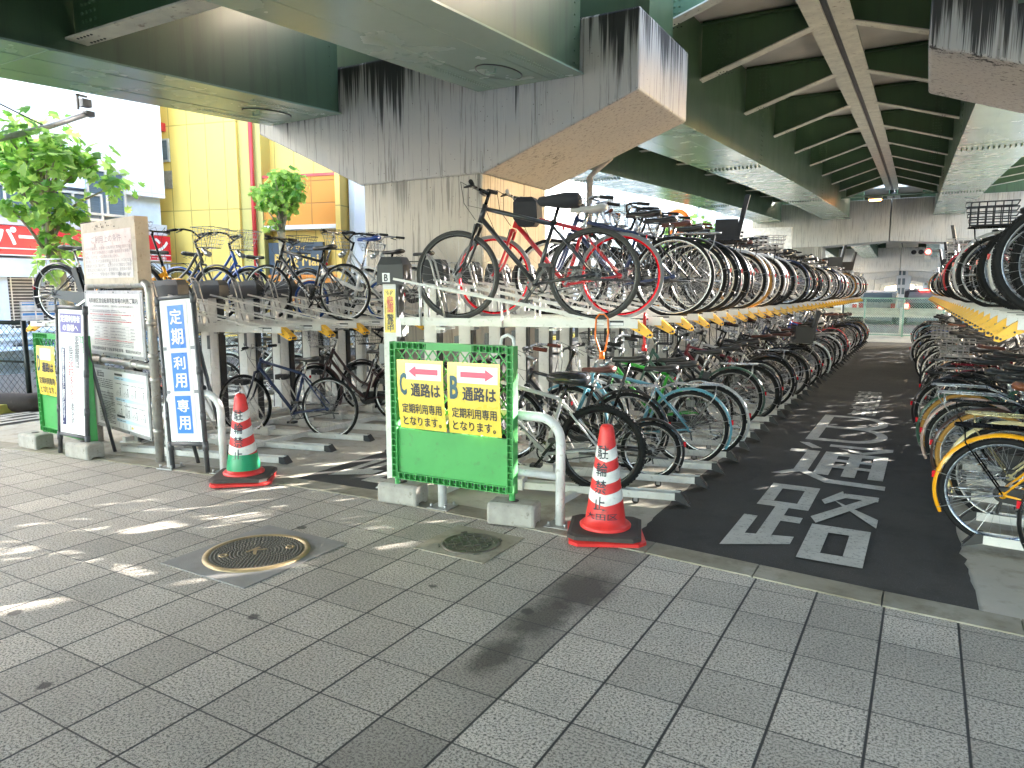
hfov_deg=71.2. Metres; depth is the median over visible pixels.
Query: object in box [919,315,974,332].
bicycle
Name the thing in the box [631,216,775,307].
bicycle
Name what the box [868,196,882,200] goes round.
ceiling lamp
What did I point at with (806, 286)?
bicycle
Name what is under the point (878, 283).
viaduct pier
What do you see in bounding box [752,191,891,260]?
viaduct pier
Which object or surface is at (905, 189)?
viaduct deck
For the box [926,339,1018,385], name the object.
bicycle
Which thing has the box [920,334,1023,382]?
bicycle
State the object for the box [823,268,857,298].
bicycle
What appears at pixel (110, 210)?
window
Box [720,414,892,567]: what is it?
floor lettering
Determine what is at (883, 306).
net fence
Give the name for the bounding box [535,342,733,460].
bicycle
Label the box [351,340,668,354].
pavement
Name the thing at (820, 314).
bicycle
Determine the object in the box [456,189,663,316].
bicycle
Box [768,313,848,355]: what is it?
bicycle
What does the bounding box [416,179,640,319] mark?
bicycle
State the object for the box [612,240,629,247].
window
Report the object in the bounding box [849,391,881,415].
floor lettering
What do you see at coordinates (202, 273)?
bicycle
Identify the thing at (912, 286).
sky
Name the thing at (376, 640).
pavement
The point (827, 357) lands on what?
bicycle
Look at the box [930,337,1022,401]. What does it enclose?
bicycle
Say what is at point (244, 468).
traffic cone
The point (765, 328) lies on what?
bicycle
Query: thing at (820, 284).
bicycle
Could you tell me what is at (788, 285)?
bicycle
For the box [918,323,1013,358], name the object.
bicycle
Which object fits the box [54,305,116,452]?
panel sign
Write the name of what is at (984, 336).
bicycle
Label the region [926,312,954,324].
bicycle
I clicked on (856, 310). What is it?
guard rail
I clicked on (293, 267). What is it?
bicycle
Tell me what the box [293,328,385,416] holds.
bicycle
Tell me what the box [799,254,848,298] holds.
bicycle
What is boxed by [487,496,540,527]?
concrete block
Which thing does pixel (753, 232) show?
concrete wall
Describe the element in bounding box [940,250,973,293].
bicycle
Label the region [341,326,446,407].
bicycle
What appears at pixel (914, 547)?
aisle
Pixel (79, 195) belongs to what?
window
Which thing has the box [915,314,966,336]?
bicycle
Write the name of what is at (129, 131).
shop building
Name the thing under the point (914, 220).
viaduct pier
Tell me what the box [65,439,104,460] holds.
concrete block
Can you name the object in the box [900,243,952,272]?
viaduct pier
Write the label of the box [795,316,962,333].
road
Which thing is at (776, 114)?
viaduct deck
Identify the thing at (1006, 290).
bicycle
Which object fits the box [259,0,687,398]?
viaduct pier
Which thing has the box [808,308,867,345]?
bicycle
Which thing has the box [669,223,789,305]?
bicycle
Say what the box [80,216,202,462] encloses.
notice board
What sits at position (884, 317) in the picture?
ground
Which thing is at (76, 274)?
bicycle
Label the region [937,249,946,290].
bicycle
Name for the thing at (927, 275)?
viaduct pier
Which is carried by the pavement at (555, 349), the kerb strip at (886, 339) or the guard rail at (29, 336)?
the guard rail at (29, 336)
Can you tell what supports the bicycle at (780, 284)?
on the bicycle rack at (394, 274)
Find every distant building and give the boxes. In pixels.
[896,271,910,300]
[913,285,922,288]
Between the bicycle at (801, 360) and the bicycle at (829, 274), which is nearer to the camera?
the bicycle at (801, 360)
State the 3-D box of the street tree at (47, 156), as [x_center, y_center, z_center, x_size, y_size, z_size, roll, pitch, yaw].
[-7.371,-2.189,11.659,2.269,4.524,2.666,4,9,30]
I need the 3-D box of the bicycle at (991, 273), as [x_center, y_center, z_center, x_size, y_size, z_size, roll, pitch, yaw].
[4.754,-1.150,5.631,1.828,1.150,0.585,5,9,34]
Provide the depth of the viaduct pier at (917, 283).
141.69 m
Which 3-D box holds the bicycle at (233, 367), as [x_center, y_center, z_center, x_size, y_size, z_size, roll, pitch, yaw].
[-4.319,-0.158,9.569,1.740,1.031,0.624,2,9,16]
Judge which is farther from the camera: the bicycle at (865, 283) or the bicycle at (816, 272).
the bicycle at (865, 283)
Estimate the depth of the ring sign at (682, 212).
35.84 m
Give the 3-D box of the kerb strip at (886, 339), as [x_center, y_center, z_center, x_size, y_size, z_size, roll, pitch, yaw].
[13.130,-1.374,22.756,18.000,0.001,2.480,4,9,30]
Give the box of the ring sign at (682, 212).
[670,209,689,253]
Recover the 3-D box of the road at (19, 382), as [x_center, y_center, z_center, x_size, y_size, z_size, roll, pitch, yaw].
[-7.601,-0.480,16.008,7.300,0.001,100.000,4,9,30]
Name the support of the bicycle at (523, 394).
on the bicycle rack at (394, 274)
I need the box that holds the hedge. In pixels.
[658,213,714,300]
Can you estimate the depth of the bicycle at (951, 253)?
11.12 m
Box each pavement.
[0,448,1023,767]
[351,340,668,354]
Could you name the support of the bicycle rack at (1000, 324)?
on the parking floor
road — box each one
[0,327,591,392]
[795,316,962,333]
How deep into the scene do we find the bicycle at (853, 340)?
18.12 m
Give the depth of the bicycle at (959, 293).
10.71 m
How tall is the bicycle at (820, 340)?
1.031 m
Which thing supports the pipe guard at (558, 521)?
on the kerb at (969, 616)
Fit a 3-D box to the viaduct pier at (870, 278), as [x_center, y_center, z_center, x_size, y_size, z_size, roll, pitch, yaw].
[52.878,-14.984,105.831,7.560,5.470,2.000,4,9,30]
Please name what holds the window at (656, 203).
in the apartment building at (661, 204)
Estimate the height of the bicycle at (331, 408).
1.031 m
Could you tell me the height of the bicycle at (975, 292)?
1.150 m
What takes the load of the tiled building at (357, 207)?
on the road at (19, 382)
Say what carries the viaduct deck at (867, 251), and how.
on the viaduct pier at (888, 260)
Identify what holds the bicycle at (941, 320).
on the bicycle rack at (1000, 324)
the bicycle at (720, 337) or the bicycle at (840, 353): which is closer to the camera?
the bicycle at (720, 337)
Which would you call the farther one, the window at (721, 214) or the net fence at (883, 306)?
the window at (721, 214)
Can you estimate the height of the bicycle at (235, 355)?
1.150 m
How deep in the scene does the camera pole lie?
11.28 m
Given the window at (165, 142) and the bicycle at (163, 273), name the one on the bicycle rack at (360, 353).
the bicycle at (163, 273)
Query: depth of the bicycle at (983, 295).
7.47 m
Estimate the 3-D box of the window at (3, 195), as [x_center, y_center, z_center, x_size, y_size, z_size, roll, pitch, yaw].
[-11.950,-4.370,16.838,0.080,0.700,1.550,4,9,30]
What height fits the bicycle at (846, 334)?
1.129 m
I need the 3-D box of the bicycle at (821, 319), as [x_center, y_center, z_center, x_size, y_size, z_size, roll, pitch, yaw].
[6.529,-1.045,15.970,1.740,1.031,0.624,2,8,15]
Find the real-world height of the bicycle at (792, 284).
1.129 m
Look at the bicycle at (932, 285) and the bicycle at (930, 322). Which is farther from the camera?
the bicycle at (930, 322)
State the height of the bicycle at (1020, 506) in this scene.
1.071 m
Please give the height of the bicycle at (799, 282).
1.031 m
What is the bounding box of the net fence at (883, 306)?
[842,297,967,336]
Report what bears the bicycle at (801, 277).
on the bicycle rack at (394, 274)
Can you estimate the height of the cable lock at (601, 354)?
0.328 m
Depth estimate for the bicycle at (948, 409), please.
5.73 m
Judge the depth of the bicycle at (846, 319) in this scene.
21.29 m
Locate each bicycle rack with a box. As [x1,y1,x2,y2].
[26,280,369,428]
[114,277,446,463]
[376,253,867,506]
[928,296,1023,550]
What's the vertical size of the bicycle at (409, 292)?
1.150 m
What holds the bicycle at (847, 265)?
on the bicycle rack at (394, 274)
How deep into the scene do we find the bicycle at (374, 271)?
9.88 m
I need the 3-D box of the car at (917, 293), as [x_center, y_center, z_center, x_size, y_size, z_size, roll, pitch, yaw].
[19.976,-3.762,34.705,1.762,1.660,4.165,4,9,30]
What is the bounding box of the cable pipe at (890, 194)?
[841,191,937,198]
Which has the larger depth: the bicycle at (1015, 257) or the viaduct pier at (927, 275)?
the viaduct pier at (927, 275)
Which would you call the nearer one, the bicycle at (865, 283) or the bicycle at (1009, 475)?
the bicycle at (1009, 475)
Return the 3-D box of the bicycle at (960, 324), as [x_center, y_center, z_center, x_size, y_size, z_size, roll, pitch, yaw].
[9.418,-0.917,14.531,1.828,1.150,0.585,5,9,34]
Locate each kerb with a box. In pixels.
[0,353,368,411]
[0,441,1023,636]
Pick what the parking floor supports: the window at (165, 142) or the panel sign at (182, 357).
the panel sign at (182, 357)
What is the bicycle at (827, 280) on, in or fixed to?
on the bicycle rack at (394, 274)
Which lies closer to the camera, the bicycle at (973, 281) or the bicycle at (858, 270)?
the bicycle at (973, 281)
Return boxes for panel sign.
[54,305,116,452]
[154,293,227,472]
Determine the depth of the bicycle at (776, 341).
11.75 m
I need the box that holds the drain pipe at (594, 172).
[586,158,612,342]
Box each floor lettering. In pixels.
[0,376,301,423]
[328,399,577,482]
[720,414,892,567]
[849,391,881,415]
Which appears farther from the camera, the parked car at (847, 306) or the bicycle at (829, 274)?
the parked car at (847, 306)
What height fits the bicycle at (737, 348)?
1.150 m
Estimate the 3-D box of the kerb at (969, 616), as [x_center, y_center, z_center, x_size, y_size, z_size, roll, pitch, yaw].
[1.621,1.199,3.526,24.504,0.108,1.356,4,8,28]
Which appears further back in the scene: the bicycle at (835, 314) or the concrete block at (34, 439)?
the bicycle at (835, 314)
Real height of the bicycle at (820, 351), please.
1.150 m
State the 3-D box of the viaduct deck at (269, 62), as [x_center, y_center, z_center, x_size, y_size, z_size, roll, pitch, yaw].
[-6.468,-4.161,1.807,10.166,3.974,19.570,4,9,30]
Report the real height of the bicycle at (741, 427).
1.150 m
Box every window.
[0,183,31,212]
[51,190,103,220]
[85,169,127,217]
[162,138,170,161]
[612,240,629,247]
[613,202,630,214]
[641,200,659,210]
[700,208,712,217]
[720,213,731,216]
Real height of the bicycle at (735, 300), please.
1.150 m
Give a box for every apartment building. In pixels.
[545,180,583,306]
[583,183,693,298]
[693,206,751,256]
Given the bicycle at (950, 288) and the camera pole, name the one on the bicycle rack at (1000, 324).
the bicycle at (950, 288)
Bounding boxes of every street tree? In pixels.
[0,104,144,309]
[247,165,309,279]
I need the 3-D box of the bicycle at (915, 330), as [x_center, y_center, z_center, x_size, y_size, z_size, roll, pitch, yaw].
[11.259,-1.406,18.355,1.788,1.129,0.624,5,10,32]
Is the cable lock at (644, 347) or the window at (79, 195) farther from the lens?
the window at (79, 195)
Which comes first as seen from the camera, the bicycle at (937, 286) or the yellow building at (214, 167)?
the bicycle at (937, 286)
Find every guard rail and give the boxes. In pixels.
[0,327,199,351]
[0,331,367,382]
[795,307,963,333]
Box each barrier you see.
[32,332,97,440]
[389,341,517,500]
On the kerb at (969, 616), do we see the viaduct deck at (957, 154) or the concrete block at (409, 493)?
the concrete block at (409, 493)
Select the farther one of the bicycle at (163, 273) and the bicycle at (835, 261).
the bicycle at (835, 261)
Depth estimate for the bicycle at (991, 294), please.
5.67 m
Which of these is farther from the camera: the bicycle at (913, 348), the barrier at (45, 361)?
the bicycle at (913, 348)
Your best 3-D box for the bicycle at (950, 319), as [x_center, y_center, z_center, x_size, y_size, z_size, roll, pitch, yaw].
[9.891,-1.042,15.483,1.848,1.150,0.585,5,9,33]
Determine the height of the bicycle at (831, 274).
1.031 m
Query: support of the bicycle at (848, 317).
on the bicycle rack at (394, 274)
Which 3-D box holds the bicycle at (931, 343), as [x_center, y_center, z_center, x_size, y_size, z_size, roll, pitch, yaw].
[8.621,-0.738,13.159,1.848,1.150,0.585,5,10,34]
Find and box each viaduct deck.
[0,0,583,125]
[570,0,891,222]
[824,0,1023,214]
[825,185,902,257]
[893,184,944,256]
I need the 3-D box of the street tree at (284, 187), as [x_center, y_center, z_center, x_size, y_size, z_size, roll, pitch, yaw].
[-5.843,-3.067,17.986,1.436,4.624,1.562,-4,9,-29]
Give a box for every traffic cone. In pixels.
[208,393,276,487]
[567,424,645,547]
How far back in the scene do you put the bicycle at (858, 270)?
21.03 m
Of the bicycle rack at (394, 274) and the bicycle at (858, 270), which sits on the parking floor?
the bicycle rack at (394, 274)
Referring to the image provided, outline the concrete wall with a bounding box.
[724,227,792,272]
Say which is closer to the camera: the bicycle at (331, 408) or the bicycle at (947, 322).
the bicycle at (331, 408)
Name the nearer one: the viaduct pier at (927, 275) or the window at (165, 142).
the window at (165, 142)
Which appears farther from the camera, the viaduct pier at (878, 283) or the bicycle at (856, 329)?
the viaduct pier at (878, 283)
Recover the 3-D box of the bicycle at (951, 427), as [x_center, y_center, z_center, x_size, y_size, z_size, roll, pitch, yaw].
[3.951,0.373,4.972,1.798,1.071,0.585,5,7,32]
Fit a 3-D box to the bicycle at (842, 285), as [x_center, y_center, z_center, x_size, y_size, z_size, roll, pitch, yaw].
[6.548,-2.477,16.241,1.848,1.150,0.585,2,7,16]
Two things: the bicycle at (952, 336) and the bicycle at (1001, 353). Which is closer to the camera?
the bicycle at (1001, 353)
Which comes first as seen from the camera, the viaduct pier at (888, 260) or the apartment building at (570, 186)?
the apartment building at (570, 186)
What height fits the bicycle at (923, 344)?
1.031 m
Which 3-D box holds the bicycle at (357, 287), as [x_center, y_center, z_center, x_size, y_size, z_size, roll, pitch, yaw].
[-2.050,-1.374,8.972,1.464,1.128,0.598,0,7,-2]
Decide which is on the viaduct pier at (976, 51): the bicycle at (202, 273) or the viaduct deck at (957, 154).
the viaduct deck at (957, 154)
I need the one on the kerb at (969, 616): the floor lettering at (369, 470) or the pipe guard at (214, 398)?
the pipe guard at (214, 398)
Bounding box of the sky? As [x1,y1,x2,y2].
[829,275,913,289]
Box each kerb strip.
[0,332,591,413]
[658,331,912,342]
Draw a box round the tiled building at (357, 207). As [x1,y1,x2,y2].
[348,179,367,345]
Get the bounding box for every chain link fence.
[0,320,31,392]
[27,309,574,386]
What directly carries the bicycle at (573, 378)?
on the bicycle rack at (394, 274)
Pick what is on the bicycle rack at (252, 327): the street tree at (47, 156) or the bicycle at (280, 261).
the bicycle at (280, 261)
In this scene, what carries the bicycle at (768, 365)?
on the bicycle rack at (394, 274)
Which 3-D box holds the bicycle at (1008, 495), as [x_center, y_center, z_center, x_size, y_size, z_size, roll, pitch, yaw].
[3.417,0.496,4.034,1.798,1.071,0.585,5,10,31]
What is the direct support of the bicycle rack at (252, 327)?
on the parking floor
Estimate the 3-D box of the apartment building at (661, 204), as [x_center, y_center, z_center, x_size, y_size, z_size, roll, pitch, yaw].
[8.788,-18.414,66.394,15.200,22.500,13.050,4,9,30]
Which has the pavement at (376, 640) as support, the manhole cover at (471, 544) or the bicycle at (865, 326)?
the manhole cover at (471, 544)
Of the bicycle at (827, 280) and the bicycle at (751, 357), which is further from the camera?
the bicycle at (827, 280)
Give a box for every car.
[825,289,857,318]
[857,290,898,322]
[904,289,940,323]
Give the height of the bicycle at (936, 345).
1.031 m
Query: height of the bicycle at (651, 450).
1.131 m
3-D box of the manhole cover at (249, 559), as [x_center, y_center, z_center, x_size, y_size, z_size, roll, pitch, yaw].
[-1.561,1.055,4.389,0.720,0.069,0.800,4,9,30]
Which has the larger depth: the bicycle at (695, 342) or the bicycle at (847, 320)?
the bicycle at (847, 320)
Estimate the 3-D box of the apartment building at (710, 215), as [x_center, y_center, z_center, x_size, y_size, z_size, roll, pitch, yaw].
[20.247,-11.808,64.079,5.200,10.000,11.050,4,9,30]
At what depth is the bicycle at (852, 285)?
18.77 m
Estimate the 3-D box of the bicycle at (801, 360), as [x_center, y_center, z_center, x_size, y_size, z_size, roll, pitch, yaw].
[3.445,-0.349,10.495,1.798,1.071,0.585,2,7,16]
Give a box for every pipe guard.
[156,390,226,473]
[427,409,570,530]
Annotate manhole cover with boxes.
[161,525,346,588]
[413,525,523,563]
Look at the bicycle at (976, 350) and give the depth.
8.46 m
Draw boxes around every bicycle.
[32,221,160,322]
[96,227,191,296]
[142,337,238,403]
[144,226,234,318]
[159,230,269,313]
[219,343,358,434]
[223,235,325,314]
[226,330,303,396]
[246,234,370,320]
[261,334,330,389]
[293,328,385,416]
[294,229,405,318]
[319,230,423,316]
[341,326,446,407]
[346,232,457,315]
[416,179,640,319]
[431,354,646,487]
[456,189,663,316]
[477,343,670,467]
[506,342,685,474]
[515,203,714,315]
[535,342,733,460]
[537,195,731,313]
[558,331,750,451]
[560,197,742,311]
[565,342,732,439]
[577,201,751,310]
[589,194,754,309]
[602,325,766,423]
[612,211,769,308]
[628,323,782,416]
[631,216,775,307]
[643,331,783,409]
[649,224,786,306]
[659,321,797,404]
[665,321,794,398]
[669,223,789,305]
[680,236,797,304]
[682,322,803,387]
[684,236,787,301]
[685,323,811,394]
[697,230,810,303]
[703,310,822,385]
[704,247,810,303]
[707,320,819,381]
[719,315,831,378]
[732,314,825,375]
[733,312,832,369]
[736,247,817,302]
[736,319,835,369]
[738,240,822,301]
[745,247,818,302]
[748,317,837,359]
[749,245,829,298]
[749,246,831,300]
[749,312,842,366]
[756,246,841,300]
[759,311,841,349]
[760,315,847,361]
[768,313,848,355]
[769,249,839,297]
[778,315,845,357]
[782,310,842,350]
[783,250,843,299]
[784,254,848,296]
[784,310,850,352]
[786,311,857,342]
[788,245,847,299]
[791,311,856,349]
[794,308,862,347]
[797,255,853,296]
[798,255,836,298]
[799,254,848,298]
[800,311,860,340]
[800,312,856,350]
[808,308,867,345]
[811,259,862,297]
[811,309,863,341]
[818,252,857,292]
[820,260,864,297]
[821,306,868,342]
[822,310,863,328]
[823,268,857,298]
[823,307,868,340]
[845,275,867,296]
[910,324,1012,366]
[910,357,1006,444]
[911,316,970,343]
[914,319,978,349]
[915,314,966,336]
[915,317,978,338]
[915,326,1015,368]
[915,331,1023,379]
[915,368,1023,464]
[918,321,958,349]
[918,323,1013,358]
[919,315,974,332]
[919,342,1023,401]
[919,347,1023,410]
[920,317,982,344]
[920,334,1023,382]
[920,374,1023,479]
[922,326,1023,366]
[923,325,1023,370]
[924,322,1022,360]
[924,354,1019,431]
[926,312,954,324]
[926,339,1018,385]
[927,273,938,295]
[929,333,1023,371]
[929,382,1023,493]
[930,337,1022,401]
[931,267,943,295]
[931,328,1023,375]
[932,422,1023,540]
[935,271,950,297]
[936,363,1023,452]
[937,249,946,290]
[938,242,953,290]
[938,337,1001,388]
[938,351,1023,421]
[939,238,985,299]
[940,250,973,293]
[941,249,997,300]
[942,225,971,288]
[942,229,1013,302]
[944,410,1023,518]
[950,263,997,297]
[952,199,1023,306]
[954,257,1014,298]
[955,240,1022,293]
[963,237,1023,301]
[969,242,1022,302]
[976,236,1023,290]
[977,231,1023,309]
[987,226,1023,303]
[991,213,1023,311]
[1009,233,1023,297]
[1016,496,1023,548]
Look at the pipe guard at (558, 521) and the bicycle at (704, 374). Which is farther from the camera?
the bicycle at (704, 374)
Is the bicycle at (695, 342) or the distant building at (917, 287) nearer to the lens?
the bicycle at (695, 342)
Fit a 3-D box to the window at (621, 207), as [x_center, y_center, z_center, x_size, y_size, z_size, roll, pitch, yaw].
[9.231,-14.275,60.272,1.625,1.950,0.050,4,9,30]
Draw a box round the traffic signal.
[910,244,944,261]
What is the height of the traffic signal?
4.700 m
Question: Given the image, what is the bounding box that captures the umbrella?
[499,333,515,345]
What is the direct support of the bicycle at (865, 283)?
on the bicycle rack at (394, 274)
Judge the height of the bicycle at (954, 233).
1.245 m
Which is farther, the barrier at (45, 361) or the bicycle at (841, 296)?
the bicycle at (841, 296)
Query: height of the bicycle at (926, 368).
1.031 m
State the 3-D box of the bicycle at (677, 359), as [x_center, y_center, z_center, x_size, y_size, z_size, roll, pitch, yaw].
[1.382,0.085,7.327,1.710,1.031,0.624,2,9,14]
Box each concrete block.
[18,430,53,449]
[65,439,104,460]
[378,478,427,506]
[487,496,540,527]
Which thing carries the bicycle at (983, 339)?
on the bicycle rack at (1000, 324)
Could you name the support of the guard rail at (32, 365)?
on the road at (19, 382)
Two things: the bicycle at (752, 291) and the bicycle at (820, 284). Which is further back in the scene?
the bicycle at (820, 284)
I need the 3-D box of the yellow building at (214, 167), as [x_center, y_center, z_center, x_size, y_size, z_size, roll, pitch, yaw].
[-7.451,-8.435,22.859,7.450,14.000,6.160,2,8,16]
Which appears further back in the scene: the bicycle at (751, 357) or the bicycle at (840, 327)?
the bicycle at (840, 327)
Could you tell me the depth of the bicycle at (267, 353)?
11.10 m
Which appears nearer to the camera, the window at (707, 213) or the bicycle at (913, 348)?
the bicycle at (913, 348)
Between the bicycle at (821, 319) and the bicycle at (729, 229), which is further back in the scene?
the bicycle at (821, 319)
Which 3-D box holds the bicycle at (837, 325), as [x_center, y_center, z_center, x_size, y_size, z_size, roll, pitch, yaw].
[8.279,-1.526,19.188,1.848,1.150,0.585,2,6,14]
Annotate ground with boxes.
[0,301,1021,622]
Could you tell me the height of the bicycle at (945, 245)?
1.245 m
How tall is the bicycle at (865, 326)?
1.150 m
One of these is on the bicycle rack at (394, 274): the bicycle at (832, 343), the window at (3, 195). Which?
the bicycle at (832, 343)
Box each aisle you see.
[0,334,609,425]
[298,373,697,489]
[642,342,978,609]
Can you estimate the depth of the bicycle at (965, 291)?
6.57 m
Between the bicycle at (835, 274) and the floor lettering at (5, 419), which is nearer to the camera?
the floor lettering at (5, 419)
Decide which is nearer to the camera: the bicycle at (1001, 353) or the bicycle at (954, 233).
the bicycle at (1001, 353)
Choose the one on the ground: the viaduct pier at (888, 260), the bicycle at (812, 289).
the viaduct pier at (888, 260)
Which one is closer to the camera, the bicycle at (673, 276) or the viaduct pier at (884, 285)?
the bicycle at (673, 276)
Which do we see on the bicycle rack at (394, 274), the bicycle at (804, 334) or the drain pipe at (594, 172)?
the bicycle at (804, 334)
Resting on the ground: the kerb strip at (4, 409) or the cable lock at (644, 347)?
the kerb strip at (4, 409)
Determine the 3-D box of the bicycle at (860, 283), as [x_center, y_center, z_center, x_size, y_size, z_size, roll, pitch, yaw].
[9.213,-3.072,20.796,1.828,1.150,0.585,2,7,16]
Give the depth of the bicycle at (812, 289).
11.93 m
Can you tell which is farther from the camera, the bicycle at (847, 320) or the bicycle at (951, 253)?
the bicycle at (847, 320)
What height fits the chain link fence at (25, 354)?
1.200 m
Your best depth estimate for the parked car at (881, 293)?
35.19 m
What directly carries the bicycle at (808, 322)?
on the bicycle rack at (394, 274)
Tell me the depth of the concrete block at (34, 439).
7.27 m
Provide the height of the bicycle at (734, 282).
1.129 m
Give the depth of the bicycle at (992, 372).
6.18 m
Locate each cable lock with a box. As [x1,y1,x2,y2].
[594,313,608,358]
[641,312,646,350]
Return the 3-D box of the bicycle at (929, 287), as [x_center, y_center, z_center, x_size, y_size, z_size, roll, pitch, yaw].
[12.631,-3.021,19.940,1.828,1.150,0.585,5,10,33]
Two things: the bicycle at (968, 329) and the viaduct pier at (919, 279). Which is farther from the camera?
the viaduct pier at (919, 279)
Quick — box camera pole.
[0,93,94,141]
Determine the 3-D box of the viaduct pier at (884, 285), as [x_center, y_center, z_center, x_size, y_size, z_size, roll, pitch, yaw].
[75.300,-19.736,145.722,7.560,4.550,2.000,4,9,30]
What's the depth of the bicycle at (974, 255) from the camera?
8.33 m
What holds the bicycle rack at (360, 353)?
on the parking floor
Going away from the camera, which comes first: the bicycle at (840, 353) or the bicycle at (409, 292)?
the bicycle at (409, 292)
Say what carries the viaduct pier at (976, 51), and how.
on the ground
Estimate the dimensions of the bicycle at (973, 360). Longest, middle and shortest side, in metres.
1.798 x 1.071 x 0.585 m
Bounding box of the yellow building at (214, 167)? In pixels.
[160,106,351,344]
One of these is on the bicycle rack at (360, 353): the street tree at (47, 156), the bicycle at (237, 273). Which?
the bicycle at (237, 273)
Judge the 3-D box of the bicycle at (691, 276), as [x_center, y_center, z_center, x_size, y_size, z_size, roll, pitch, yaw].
[1.102,-1.180,6.629,1.798,1.071,0.585,2,8,15]
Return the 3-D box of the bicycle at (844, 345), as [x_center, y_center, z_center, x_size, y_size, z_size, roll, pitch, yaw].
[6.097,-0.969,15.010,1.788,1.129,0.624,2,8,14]
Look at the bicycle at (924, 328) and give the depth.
17.68 m
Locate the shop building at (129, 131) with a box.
[0,78,171,347]
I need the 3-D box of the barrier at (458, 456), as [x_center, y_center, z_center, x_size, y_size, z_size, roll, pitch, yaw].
[-0.439,0.294,5.078,1.020,1.160,0.114,4,8,27]
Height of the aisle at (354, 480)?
0.001 m
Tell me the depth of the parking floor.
5.88 m
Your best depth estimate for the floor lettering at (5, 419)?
9.10 m
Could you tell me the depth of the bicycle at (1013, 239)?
5.21 m
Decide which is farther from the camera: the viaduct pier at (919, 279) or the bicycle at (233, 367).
the viaduct pier at (919, 279)
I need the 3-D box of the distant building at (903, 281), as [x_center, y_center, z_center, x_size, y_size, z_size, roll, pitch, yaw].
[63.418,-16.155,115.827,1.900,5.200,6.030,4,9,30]
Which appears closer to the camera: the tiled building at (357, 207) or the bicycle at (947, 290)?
the bicycle at (947, 290)
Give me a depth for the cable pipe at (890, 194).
38.11 m
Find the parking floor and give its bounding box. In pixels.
[0,328,1023,620]
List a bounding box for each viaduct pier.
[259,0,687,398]
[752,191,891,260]
[827,243,901,304]
[863,271,898,289]
[874,276,896,289]
[880,281,895,289]
[890,180,1023,243]
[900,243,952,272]
[908,271,934,278]
[911,276,930,286]
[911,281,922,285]
[928,0,1023,113]
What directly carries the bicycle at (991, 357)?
on the bicycle rack at (1000, 324)
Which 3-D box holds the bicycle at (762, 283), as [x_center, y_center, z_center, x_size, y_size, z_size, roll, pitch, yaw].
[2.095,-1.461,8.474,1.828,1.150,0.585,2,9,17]
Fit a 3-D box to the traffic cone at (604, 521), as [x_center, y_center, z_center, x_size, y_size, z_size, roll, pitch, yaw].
[0.613,0.623,4.662,0.499,0.740,0.499,1,7,5]
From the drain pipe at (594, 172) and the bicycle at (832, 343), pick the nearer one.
the drain pipe at (594, 172)
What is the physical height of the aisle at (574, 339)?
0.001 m

